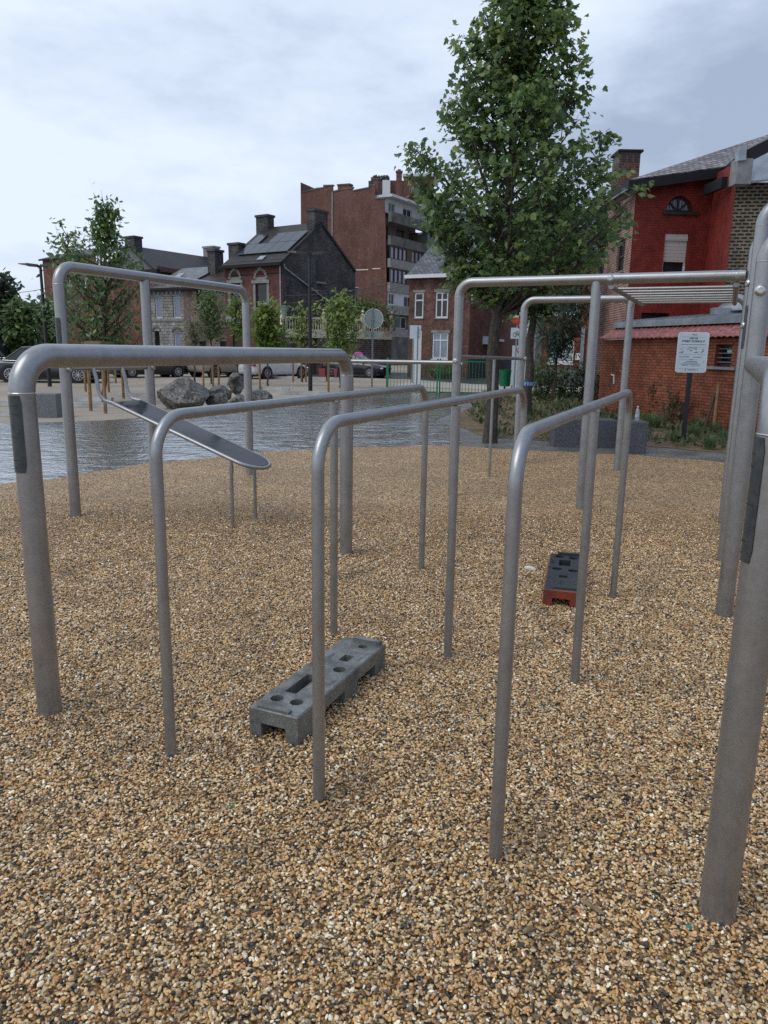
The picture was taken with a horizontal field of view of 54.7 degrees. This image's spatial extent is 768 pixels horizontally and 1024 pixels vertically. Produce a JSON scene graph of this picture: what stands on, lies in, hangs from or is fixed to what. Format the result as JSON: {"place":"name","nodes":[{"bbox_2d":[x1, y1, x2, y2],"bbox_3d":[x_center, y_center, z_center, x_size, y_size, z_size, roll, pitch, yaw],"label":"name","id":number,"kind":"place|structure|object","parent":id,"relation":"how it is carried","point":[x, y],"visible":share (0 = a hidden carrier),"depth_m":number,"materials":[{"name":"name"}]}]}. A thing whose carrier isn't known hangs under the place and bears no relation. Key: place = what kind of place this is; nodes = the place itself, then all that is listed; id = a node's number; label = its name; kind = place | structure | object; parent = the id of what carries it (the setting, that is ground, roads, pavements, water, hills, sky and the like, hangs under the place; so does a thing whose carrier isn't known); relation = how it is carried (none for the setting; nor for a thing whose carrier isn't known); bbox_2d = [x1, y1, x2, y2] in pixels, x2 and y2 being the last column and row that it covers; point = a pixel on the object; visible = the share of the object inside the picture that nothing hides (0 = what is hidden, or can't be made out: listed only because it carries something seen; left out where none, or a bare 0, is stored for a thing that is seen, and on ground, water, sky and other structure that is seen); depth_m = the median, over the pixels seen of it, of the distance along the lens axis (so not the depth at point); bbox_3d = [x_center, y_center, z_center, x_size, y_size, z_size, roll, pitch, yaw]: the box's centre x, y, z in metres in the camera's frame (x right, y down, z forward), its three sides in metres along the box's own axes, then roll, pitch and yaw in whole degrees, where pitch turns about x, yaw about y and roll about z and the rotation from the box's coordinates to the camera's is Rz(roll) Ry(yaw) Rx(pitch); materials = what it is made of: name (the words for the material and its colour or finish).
{"place":"outdoors","nodes":[
{"label":"outdoors","id":0,"kind":"place"},
{"bbox_2d":[38,246,124,343],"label":"red house","id":1,"kind":"structure","parent":0,"point":[47,278],"depth_m":68.14,"materials":[{"name":"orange brick"}]},
{"bbox_2d":[94,235,220,344],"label":"gabled house","id":2,"kind":"structure","parent":0,"point":[156,261],"depth_m":61.76,"materials":[{"name":"orange brick"}]},
{"bbox_2d":[0,392,467,483],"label":"puddle water","id":3,"kind":"structure","parent":0,"point":[101,445],"depth_m":14.81,"materials":[{"name":"liquid"}]},
{"bbox_2d":[0,365,674,448],"bbox_3d":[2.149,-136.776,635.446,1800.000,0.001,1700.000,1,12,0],"label":"ground","id":4,"kind":"structure","parent":0,"point":[137,384],"depth_m":32.90,"materials":[{"name":"concrete"}]},
{"bbox_2d":[0,336,11,359],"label":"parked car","id":5,"kind":"object","parent":4,"relation":"on","point":[5,351],"visible":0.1,"depth_m":36.75,"materials":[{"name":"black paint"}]},
{"bbox_2d":[0,267,24,348],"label":"conifer","id":6,"kind":"object","parent":4,"relation":"on","point":[6,281],"visible":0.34,"depth_m":37.91,"materials":[{"name":"green plant"}]},
{"bbox_2d":[0,291,51,352],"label":"street tree","id":7,"kind":"object","parent":4,"relation":"on","point":[21,314],"visible":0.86,"depth_m":36.87,"materials":[{"name":"green plant"}]},
{"bbox_2d":[18,263,58,386],"bbox_3d":[-14.036,-7.651,30.758,1.700,5.045,0.340,0,12,-6],"label":"street lamp","id":8,"kind":"object","parent":4,"relation":"on","point":[49,380],"visible":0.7,"depth_m":30.53,"materials":[{"name":"metal"}]},
{"bbox_2d":[28,293,69,343],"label":"street tree","id":9,"kind":"object","parent":4,"relation":"on","point":[53,341],"visible":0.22,"depth_m":40.41,"materials":[{"name":"green plant"}]},
{"bbox_2d":[36,393,62,417],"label":"granite block","id":10,"kind":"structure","parent":4,"relation":"on","point":[49,405],"depth_m":17.80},
{"bbox_2d":[0,346,101,382],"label":"parked car","id":11,"kind":"object","parent":4,"relation":"on","point":[7,363],"visible":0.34,"depth_m":34.04,"materials":[{"name":"black paint"}]},
{"bbox_2d":[31,217,91,343],"bbox_3d":[-13.211,-8.527,30.713,2.629,6.814,2.300,1,12,0],"label":"pear tree","id":12,"kind":"object","parent":4,"relation":"on","point":[51,255],"visible":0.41,"depth_m":30.39,"materials":[{"name":"green plant"}]},
{"bbox_2d":[87,371,92,410],"bbox_3d":[-7.858,-3.523,19.773,0.101,1.851,0.089,1,12,0],"label":"tree stake","id":13,"kind":"object","parent":4,"relation":"on","point":[89,390],"visible":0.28,"depth_m":19.80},
{"bbox_2d":[73,396,113,401],"bbox_3d":[-9.382,-3.553,23.325,1.830,0.140,0.220,3,12,8],"label":"wheel stop","id":14,"kind":"object","parent":4,"relation":"on","point":[84,398],"visible":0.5,"depth_m":23.23,"materials":[{"name":"concrete"}]},
{"bbox_2d":[38,183,150,401],"bbox_3d":[-8.716,-6.490,22.529,3.221,6.463,3.047,1,12,0],"label":"pear tree","id":15,"kind":"object","parent":4,"relation":"on","point":[106,229],"visible":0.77,"depth_m":22.15,"materials":[{"name":"green plant"}]},
{"bbox_2d":[73,402,117,407],"bbox_3d":[-7.912,-3.030,21.031,1.830,0.140,0.220,0,12,-6],"label":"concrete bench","id":16,"kind":"object","parent":4,"relation":"on","point":[86,404],"depth_m":20.92,"materials":[{"name":"concrete"}]},
{"bbox_2d":[99,344,106,413],"bbox_3d":[-7.205,-3.363,19.087,0.101,1.851,0.089,1,12,0],"label":"tree stake","id":17,"kind":"object","parent":4,"relation":"on","point":[104,389],"visible":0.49,"depth_m":19.09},
{"bbox_2d":[109,366,187,377],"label":"parked car","id":18,"kind":"object","parent":4,"relation":"on","point":[176,371],"visible":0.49,"depth_m":42.21,"materials":[{"name":"black paint"}]},
{"bbox_2d":[157,377,210,409],"bbox_3d":[-5.663,-3.337,21.002,1.448,0.991,1.183,1,12,0],"label":"boulder","id":19,"kind":"object","parent":4,"relation":"on","point":[182,392],"visible":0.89,"depth_m":20.62,"materials":[{"name":"stone"}]},
{"bbox_2d":[180,313,209,381],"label":"young tree","id":20,"kind":"object","parent":4,"relation":"on","point":[194,339],"visible":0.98,"depth_m":33.12,"materials":[{"name":"green plant"}]},
{"bbox_2d":[187,365,236,377],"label":"parked car","id":21,"kind":"object","parent":4,"relation":"on","point":[228,370],"visible":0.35,"depth_m":43.31,"materials":[{"name":"beige paint"}]},
{"bbox_2d":[188,289,239,383],"bbox_3d":[-8.053,-8.368,35.081,2.290,4.796,2.275,8,14,30],"label":"young tree","id":22,"kind":"object","parent":4,"relation":"on","point":[208,312],"visible":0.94,"depth_m":34.79,"materials":[{"name":"green plant"}]},
{"bbox_2d":[205,393,227,404],"bbox_3d":[-4.851,-3.215,21.622,0.573,0.512,0.556,7,14,27],"label":"boulder","id":23,"kind":"object","parent":4,"relation":"on","point":[218,398],"visible":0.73,"depth_m":21.41,"materials":[{"name":"stone"}]},
{"bbox_2d":[210,385,231,399],"bbox_3d":[-5.268,-3.807,23.916,0.739,0.580,0.524,1,12,0],"label":"boulder","id":24,"kind":"object","parent":4,"relation":"on","point":[225,390],"visible":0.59,"depth_m":23.72,"materials":[{"name":"stone"}]},
{"bbox_2d":[222,293,253,373],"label":"young tree","id":25,"kind":"object","parent":4,"relation":"on","point":[235,305],"visible":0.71,"depth_m":37.26,"materials":[{"name":"green plant"}]},
{"bbox_2d":[252,390,272,400],"bbox_3d":[-4.002,-3.690,23.890,0.845,0.499,0.604,1,12,0],"label":"boulder","id":26,"kind":"object","parent":4,"relation":"on","point":[260,395],"visible":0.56,"depth_m":23.67,"materials":[{"name":"stone"}]},
{"bbox_2d":[227,372,243,394],"bbox_3d":[-4.647,-4.026,23.404,0.576,0.745,0.494,-6,14,-29],"label":"boulder","id":27,"kind":"object","parent":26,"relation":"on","point":[235,383],"visible":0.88,"depth_m":23.21,"materials":[{"name":"stone"}]},
{"bbox_2d":[241,294,294,385],"bbox_3d":[-5.355,-7.880,34.222,2.286,4.305,2.201,-4,13,-22],"label":"young tree","id":28,"kind":"object","parent":4,"relation":"on","point":[267,332],"visible":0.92,"depth_m":33.77,"materials":[{"name":"green plant"}]},
{"bbox_2d":[236,363,307,378],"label":"parked car","id":29,"kind":"object","parent":4,"relation":"on","point":[280,369],"visible":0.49,"depth_m":42.64,"materials":[{"name":"white paint"}]},
{"bbox_2d":[279,391,327,394],"bbox_3d":[-3.061,-4.541,28.312,1.830,0.140,0.220,0,12,-6],"label":"wheel stop","id":30,"kind":"object","parent":4,"relation":"on","point":[301,392],"visible":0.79,"depth_m":28.22,"materials":[{"name":"concrete"}]},
{"bbox_2d":[284,300,322,381],"bbox_3d":[-4.232,-8.864,38.857,2.142,4.273,2.209,-4,13,-20],"label":"young tree","id":31,"kind":"object","parent":4,"relation":"on","point":[301,337],"visible":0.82,"depth_m":38.48,"materials":[{"name":"green plant"}]},
{"bbox_2d":[287,251,331,390],"bbox_3d":[-2.856,-7.211,28.652,1.700,5.426,0.340,0,12,-3],"label":"street lamp","id":32,"kind":"object","parent":4,"relation":"on","point":[309,312],"visible":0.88,"depth_m":28.45,"materials":[{"name":"metal"}]},
{"bbox_2d":[313,287,369,387],"bbox_3d":[-1.952,-7.782,33.467,2.386,4.538,2.550,5,13,18],"label":"young tree","id":33,"kind":"object","parent":4,"relation":"on","point":[341,327],"visible":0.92,"depth_m":33.09,"materials":[{"name":"green plant"}]},
{"bbox_2d":[364,307,382,386],"bbox_3d":[-0.506,-7.606,34.621,0.904,3.726,0.135,1,12,0],"label":"road sign","id":34,"kind":"object","parent":4,"relation":"on","point":[373,317],"visible":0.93,"depth_m":34.41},
{"bbox_2d":[386,358,438,394],"bbox_3d":[1.104,-5.294,29.292,2.054,1.530,0.085,2,12,3],"label":"green fence","id":35,"kind":"object","parent":4,"relation":"on","point":[387,375],"visible":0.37,"depth_m":29.28,"materials":[{"name":"metal"}]},
{"bbox_2d":[423,364,451,378],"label":"weed bush","id":36,"kind":"object","parent":4,"relation":"on","point":[434,371],"visible":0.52,"depth_m":46.50,"materials":[{"name":"green plant"}]},
{"bbox_2d":[510,345,525,387],"bbox_3d":[6.061,-6.456,33.392,0.660,2.006,0.058,1,12,0],"label":"poster panel","id":37,"kind":"object","parent":4,"relation":"on","point":[512,365],"visible":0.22,"depth_m":33.37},
{"bbox_2d":[0,446,750,505],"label":"gravel ground","id":38,"kind":"structure","parent":0,"point":[386,473],"depth_m":10.03,"materials":[{"name":"gravel"}]},
{"bbox_2d":[52,262,252,516],"bbox_3d":[-2.472,-1.421,8.633,0.111,2.555,3.133,7,14,24],"label":"pull up bar","id":39,"kind":"object","parent":38,"relation":"on","point":[65,269],"visible":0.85,"depth_m":7.78,"materials":[{"name":"metal"}]},
{"bbox_2d":[67,366,155,371],"bbox_3d":[-2.839,-1.502,7.744,0.099,0.063,1.222,7,14,25],"label":"crossbar","id":40,"kind":"object","parent":39,"relation":"attached to","point":[109,368],"visible":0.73,"depth_m":7.72,"materials":[{"name":"metal"}]},
{"bbox_2d":[8,344,353,717],"bbox_3d":[-0.934,-0.145,4.732,0.111,1.771,3.263,6,13,23],"label":"pull up bar","id":41,"kind":"object","parent":38,"relation":"on","point":[31,365],"visible":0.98,"depth_m":3.38,"materials":[{"name":"metal"}]},
{"bbox_2d":[92,367,270,527],"bbox_3d":[-1.998,-0.644,7.470,1.951,1.546,0.445,6,13,24],"label":"sit up bench","id":42,"kind":"object","parent":38,"relation":"on","point":[220,446],"visible":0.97,"depth_m":7.35,"materials":[{"name":"metal"}]},
{"bbox_2d":[150,384,428,756],"bbox_3d":[-0.293,0.068,4.379,0.051,1.525,3.097,6,13,22],"label":"dip bar","id":43,"kind":"object","parent":38,"relation":"on","point":[167,421],"visible":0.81,"depth_m":3.15,"materials":[{"name":"metal"}]},
{"bbox_2d":[249,636,385,745],"bbox_3d":[-0.297,0.862,3.674,0.250,0.190,0.920,6,13,24],"label":"fence foot","id":44,"kind":"object","parent":38,"relation":"on","point":[287,703],"visible":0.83,"depth_m":3.53},
{"bbox_2d":[0,495,767,1023],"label":"pebbles","id":45,"kind":"object","parent":38,"relation":"on","point":[144,879],"visible":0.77,"depth_m":2.94,"materials":[{"name":"gravel"}]},
{"bbox_2d":[311,387,526,802],"bbox_3d":[0.374,0.142,4.062,0.051,1.535,3.076,6,13,23],"label":"dip bar","id":46,"kind":"object","parent":38,"relation":"on","point":[331,426],"visible":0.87,"depth_m":2.79,"materials":[{"name":"metal"}]},
{"bbox_2d":[488,389,632,861],"bbox_3d":[1.011,0.216,3.752,0.051,1.543,3.086,6,13,23],"label":"dip bar","id":47,"kind":"object","parent":38,"relation":"on","point":[528,433],"visible":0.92,"depth_m":2.48,"materials":[{"name":"metal"}]},
{"bbox_2d":[543,552,579,607],"bbox_3d":[1.327,0.500,5.498,0.240,0.170,0.960,4,13,15],"label":"fence foot","id":48,"kind":"object","parent":38,"relation":"on","point":[561,579],"visible":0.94,"depth_m":5.30},
{"bbox_2d":[448,270,745,508],"bbox_3d":[2.140,-1.245,8.097,2.991,2.581,0.111,7,14,25],"label":"pull up bar","id":49,"kind":"object","parent":38,"relation":"on","point":[595,281],"visible":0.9,"depth_m":7.97,"materials":[{"name":"metal"}]},
{"bbox_2d":[351,358,462,365],"bbox_3d":[-0.440,-1.894,9.247,3.018,0.094,0.118,7,14,26],"label":"crossbar","id":50,"kind":"object","parent":49,"relation":"attached to","point":[455,360],"visible":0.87,"depth_m":8.90,"materials":[{"name":"metal"}]},
{"bbox_2d":[462,355,526,476],"bbox_3d":[1.503,-1.269,10.163,0.111,1.728,3.002,6,13,24],"label":"crossbar","id":51,"kind":"object","parent":49,"relation":"attached to","point":[494,358],"visible":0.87,"depth_m":10.15,"materials":[{"name":"metal"}]},
{"bbox_2d":[607,272,739,306],"bbox_3d":[3.541,-2.620,8.855,1.267,0.138,3.190,6,13,24],"label":"monkey ladder","id":52,"kind":"object","parent":49,"relation":"attached to","point":[641,296],"visible":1,"depth_m":8.54,"materials":[{"name":"metal"}]},
{"bbox_2d":[513,294,743,473],"bbox_3d":[3.484,-1.824,10.830,3.141,2.588,0.111,6,13,23],"label":"pull up bar","id":53,"kind":"object","parent":38,"relation":"on","point":[528,302],"visible":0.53,"depth_m":10.90,"materials":[{"name":"metal"}]},
{"bbox_2d":[698,356,767,926],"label":"pull up bar","id":54,"kind":"object","parent":38,"relation":"on","point":[741,725],"visible":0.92,"depth_m":2.12,"materials":[{"name":"metal"}]},
{"bbox_2d":[718,242,752,522],"bbox_3d":[4.901,-1.116,6.804,3.091,2.963,0.111,6,13,24],"label":"pull up bar","id":55,"kind":"object","parent":38,"relation":"on","point":[734,388],"visible":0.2,"depth_m":7.40,"materials":[{"name":"metal"}]},
{"bbox_2d":[715,238,767,617],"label":"pull up bar","id":56,"kind":"object","parent":38,"relation":"on","point":[747,416],"visible":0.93,"depth_m":4.67,"materials":[{"name":"metal"}]},
{"bbox_2d":[717,204,767,561],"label":"pull up bar","id":57,"kind":"object","parent":38,"relation":"on","point":[761,232],"visible":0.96,"depth_m":5.87,"materials":[{"name":"metal"}]},
{"bbox_2d":[0,0,767,330],"label":"sky","id":58,"kind":"structure","parent":0,"point":[205,118],"materials":[{"name":"white"}]},
{"bbox_2d":[301,169,496,364],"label":"apartment block","id":59,"kind":"structure","parent":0,"point":[379,240],"depth_m":85.35,"materials":[{"name":"brown brick"}]},
{"bbox_2d":[223,373,582,385],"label":"street","id":60,"kind":"structure","parent":0,"point":[482,380],"depth_m":46.82,"materials":[{"name":"asphalt"}]},
{"bbox_2d":[150,267,209,345],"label":"row house","id":61,"kind":"structure","parent":60,"relation":"on","point":[167,311],"depth_m":56.73,"materials":[{"name":"stone"}]},
{"bbox_2d":[152,291,161,317],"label":"window","id":62,"kind":"structure","parent":61,"relation":"in","point":[158,299],"depth_m":57.11,"materials":[{"name":"glass"}]},
{"bbox_2d":[170,291,180,317],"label":"window","id":63,"kind":"structure","parent":61,"relation":"in","point":[177,310],"depth_m":56.00,"materials":[{"name":"glass"}]},
{"bbox_2d":[178,249,225,346],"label":"row house","id":64,"kind":"structure","parent":60,"relation":"on","point":[215,260],"depth_m":55.17,"materials":[{"name":"brown brick"}]},
{"bbox_2d":[218,208,355,347],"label":"corner house","id":65,"kind":"structure","parent":60,"relation":"on","point":[262,264],"depth_m":52.03,"materials":[{"name":"black brick"}]},
{"bbox_2d":[226,268,242,310],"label":"window","id":66,"kind":"structure","parent":65,"relation":"in","point":[232,279],"depth_m":52.18,"materials":[{"name":"grey stone"}]},
{"bbox_2d":[251,267,269,310],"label":"window","id":67,"kind":"structure","parent":65,"relation":"in","point":[262,289],"depth_m":51.06,"materials":[{"name":"grey stone"}]},
{"bbox_2d":[316,259,325,283],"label":"blind window","id":68,"kind":"structure","parent":65,"relation":"in","point":[320,268],"depth_m":52.90,"materials":[{"name":"black paint"}]},
{"bbox_2d":[280,308,393,373],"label":"garden terrace","id":69,"kind":"structure","parent":60,"relation":"on","point":[381,348],"depth_m":53.27,"materials":[{"name":"beige stone"}]},
{"bbox_2d":[291,338,315,373],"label":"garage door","id":70,"kind":"structure","parent":69,"relation":"in","point":[294,345],"depth_m":51.79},
{"bbox_2d":[348,291,399,333],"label":"garden shrub","id":71,"kind":"object","parent":69,"relation":"on","point":[366,305],"visible":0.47,"depth_m":53.91,"materials":[{"name":"green plant"}]},
{"bbox_2d":[321,353,391,377],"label":"parked car","id":72,"kind":"object","parent":60,"relation":"on","point":[379,369],"visible":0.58,"depth_m":46.74,"materials":[{"name":"blue paint"}]},
{"bbox_2d":[404,230,518,377],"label":"slate roof house","id":73,"kind":"structure","parent":0,"point":[431,309],"depth_m":48.81,"materials":[{"name":"red brick"}]},
{"bbox_2d":[413,290,424,318],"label":"window","id":74,"kind":"structure","parent":73,"relation":"in","point":[419,297],"depth_m":48.99,"materials":[{"name":"white plastic"}]},
{"bbox_2d":[430,330,449,359],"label":"window","id":75,"kind":"structure","parent":73,"relation":"in","point":[440,337],"depth_m":48.78,"materials":[{"name":"glass"}]},
{"bbox_2d":[434,289,449,318],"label":"window","id":76,"kind":"structure","parent":73,"relation":"in","point":[441,312],"depth_m":48.23,"materials":[{"name":"white plastic"}]},
{"bbox_2d":[392,381,578,390],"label":"pavement","id":77,"kind":"structure","parent":0,"point":[445,385],"depth_m":37.70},
{"bbox_2d":[410,325,420,383],"bbox_3d":[1.521,-7.660,36.662,0.550,3.025,0.105,1,12,0],"label":"notice sign","id":78,"kind":"object","parent":77,"relation":"on","point":[415,331],"visible":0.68,"depth_m":36.44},
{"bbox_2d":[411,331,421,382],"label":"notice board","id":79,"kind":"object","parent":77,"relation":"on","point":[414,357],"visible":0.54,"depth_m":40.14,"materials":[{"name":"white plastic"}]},
{"bbox_2d":[533,220,597,380],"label":"brick house","id":80,"kind":"structure","parent":0,"point":[582,352],"depth_m":44.57,"materials":[{"name":"red brick"}]},
{"bbox_2d":[547,340,573,364],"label":"window","id":81,"kind":"structure","parent":80,"relation":"in","point":[570,355],"depth_m":44.76,"materials":[{"name":"glass"}]},
{"bbox_2d":[435,401,751,462],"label":"grit path","id":82,"kind":"structure","parent":0,"point":[468,438],"depth_m":13.62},
{"bbox_2d":[394,0,654,443],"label":"maple tree","id":83,"kind":"object","parent":82,"relation":"on","point":[513,73],"visible":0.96,"depth_m":12.82,"materials":[{"name":"green plant"}]},
{"bbox_2d":[550,417,616,447],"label":"granite block","id":84,"kind":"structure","parent":82,"relation":"on","point":[568,434],"depth_m":13.72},
{"bbox_2d":[615,419,648,453],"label":"granite block","id":85,"kind":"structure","parent":82,"relation":"on","point":[638,437],"depth_m":13.01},
{"bbox_2d":[460,390,755,452],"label":"soil ground","id":86,"kind":"structure","parent":0,"point":[467,422],"depth_m":16.97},
{"bbox_2d":[439,358,485,394],"bbox_3d":[3.215,-5.240,29.193,2.092,1.530,0.083,2,12,3],"label":"green fence","id":87,"kind":"object","parent":86,"relation":"on","point":[468,392],"visible":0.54,"depth_m":29.18,"materials":[{"name":"metal"}]},
{"bbox_2d":[499,370,511,388],"bbox_3d":[4.733,-4.992,29.089,0.490,1.137,0.490,1,12,0],"label":"litter bin","id":88,"kind":"object","parent":86,"relation":"on","point":[505,377],"visible":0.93,"depth_m":28.87,"materials":[{"name":"green plastic"}]},
{"bbox_2d":[510,315,519,386],"bbox_3d":[5.748,-6.920,32.278,0.634,3.577,0.109,1,12,0],"label":"traffic sign","id":89,"kind":"object","parent":86,"relation":"on","point":[514,333],"visible":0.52,"depth_m":32.07,"materials":[{"name":"white"}]},
{"bbox_2d":[532,352,559,398],"bbox_3d":[5.770,-4.907,27.012,1.282,1.976,1.388,1,12,0],"label":"weed bush","id":90,"kind":"object","parent":86,"relation":"on","point":[539,389],"visible":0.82,"depth_m":26.84,"materials":[{"name":"green plant"}]},
{"bbox_2d":[502,171,600,414],"bbox_3d":[4.219,-5.703,19.837,3.026,6.468,2.888,1,12,0],"label":"maple tree","id":91,"kind":"object","parent":86,"relation":"on","point":[533,314],"visible":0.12,"depth_m":19.79,"materials":[{"name":"green plant"}]},
{"bbox_2d":[509,254,606,399],"bbox_3d":[6.247,-6.728,26.221,3.442,5.815,3.230,10,15,36],"label":"young pine","id":92,"kind":"object","parent":86,"relation":"on","point":[559,343],"visible":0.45,"depth_m":26.03,"materials":[{"name":"green plant"}]},
{"bbox_2d":[541,358,584,397],"bbox_3d":[6.942,-5.209,28.734,1.632,1.698,1.710,1,12,0],"label":"weed bush","id":93,"kind":"object","parent":86,"relation":"on","point":[561,388],"visible":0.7,"depth_m":28.48,"materials":[{"name":"green plant"}]},
{"bbox_2d":[569,360,585,398],"bbox_3d":[7.443,-4.922,27.701,1.056,1.568,1.165,-3,13,-19],"label":"weed bush","id":94,"kind":"object","parent":86,"relation":"on","point":[581,382],"visible":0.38,"depth_m":27.64,"materials":[{"name":"green plant"}]},
{"bbox_2d":[465,393,755,448],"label":"ground weeds","id":95,"kind":"object","parent":86,"relation":"on","point":[561,400],"visible":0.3,"depth_m":18.84,"materials":[{"name":"green plant"}]},
{"bbox_2d":[640,407,676,427],"bbox_3d":[6.423,-2.264,17.760,1.320,0.486,1.311,1,12,0],"label":"grass clump","id":96,"kind":"object","parent":86,"relation":"on","point":[652,419],"visible":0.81,"depth_m":17.65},
{"bbox_2d":[656,380,679,421],"bbox_3d":[7.343,-2.800,19.151,0.647,1.178,0.739,7,14,28],"label":"weed bush","id":97,"kind":"object","parent":86,"relation":"on","point":[671,407],"visible":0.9,"depth_m":19.20,"materials":[{"name":"green plant"}]},
{"bbox_2d":[585,135,767,395],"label":"painted house","id":98,"kind":"structure","parent":86,"relation":"on","point":[700,213],"depth_m":22.63,"materials":[{"name":"brick"}]},
{"bbox_2d":[616,239,625,272],"bbox_3d":[7.686,-8.258,24.056,0.237,1.047,1.137,1,12,0],"label":"window","id":99,"kind":"structure","parent":98,"relation":"in","point":[622,248],"depth_m":24.26,"materials":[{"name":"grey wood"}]},
{"bbox_2d":[662,234,687,271],"bbox_3d":[8.990,-7.986,22.996,0.750,1.173,0.182,1,12,0],"label":"window","id":100,"kind":"structure","parent":98,"relation":"in","point":[675,245],"depth_m":22.97,"materials":[{"name":"white plastic"}]},
{"bbox_2d":[663,197,698,215],"bbox_3d":[9.052,-9.357,22.701,1.117,0.546,0.302,0,12,-5],"label":"arched window","id":101,"kind":"structure","parent":98,"relation":"in","point":[677,205],"depth_m":22.73,"materials":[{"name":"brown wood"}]},
{"bbox_2d":[598,302,767,432],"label":"outbuilding","id":102,"kind":"structure","parent":86,"relation":"on","point":[652,360],"depth_m":19.37,"materials":[{"name":"brick"}]},
{"bbox_2d":[706,345,735,369],"bbox_3d":[8.104,-3.651,17.502,0.390,0.577,0.957,-2,13,-15],"label":"window","id":103,"kind":"structure","parent":102,"relation":"in","point":[726,350],"depth_m":17.57,"materials":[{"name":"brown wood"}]},
{"bbox_2d":[675,332,709,440],"bbox_3d":[5.966,-2.381,14.602,0.601,2.246,0.115,1,12,0],"label":"info sign","id":104,"kind":"object","parent":86,"relation":"on","point":[692,353],"visible":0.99,"depth_m":14.41,"materials":[{"name":"metal"}]},
{"bbox_2d":[690,430,719,449],"bbox_3d":[6.032,-1.346,13.720,0.656,0.402,0.612,1,12,0],"label":"grass clump","id":105,"kind":"object","parent":86,"relation":"on","point":[710,442],"visible":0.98,"depth_m":13.69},
{"bbox_2d":[713,384,719,424],"bbox_3d":[7.749,-2.397,17.333,0.074,1.168,0.076,1,12,0],"label":"leaning stake","id":106,"kind":"object","parent":86,"relation":"on","point":[716,403],"visible":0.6,"depth_m":17.28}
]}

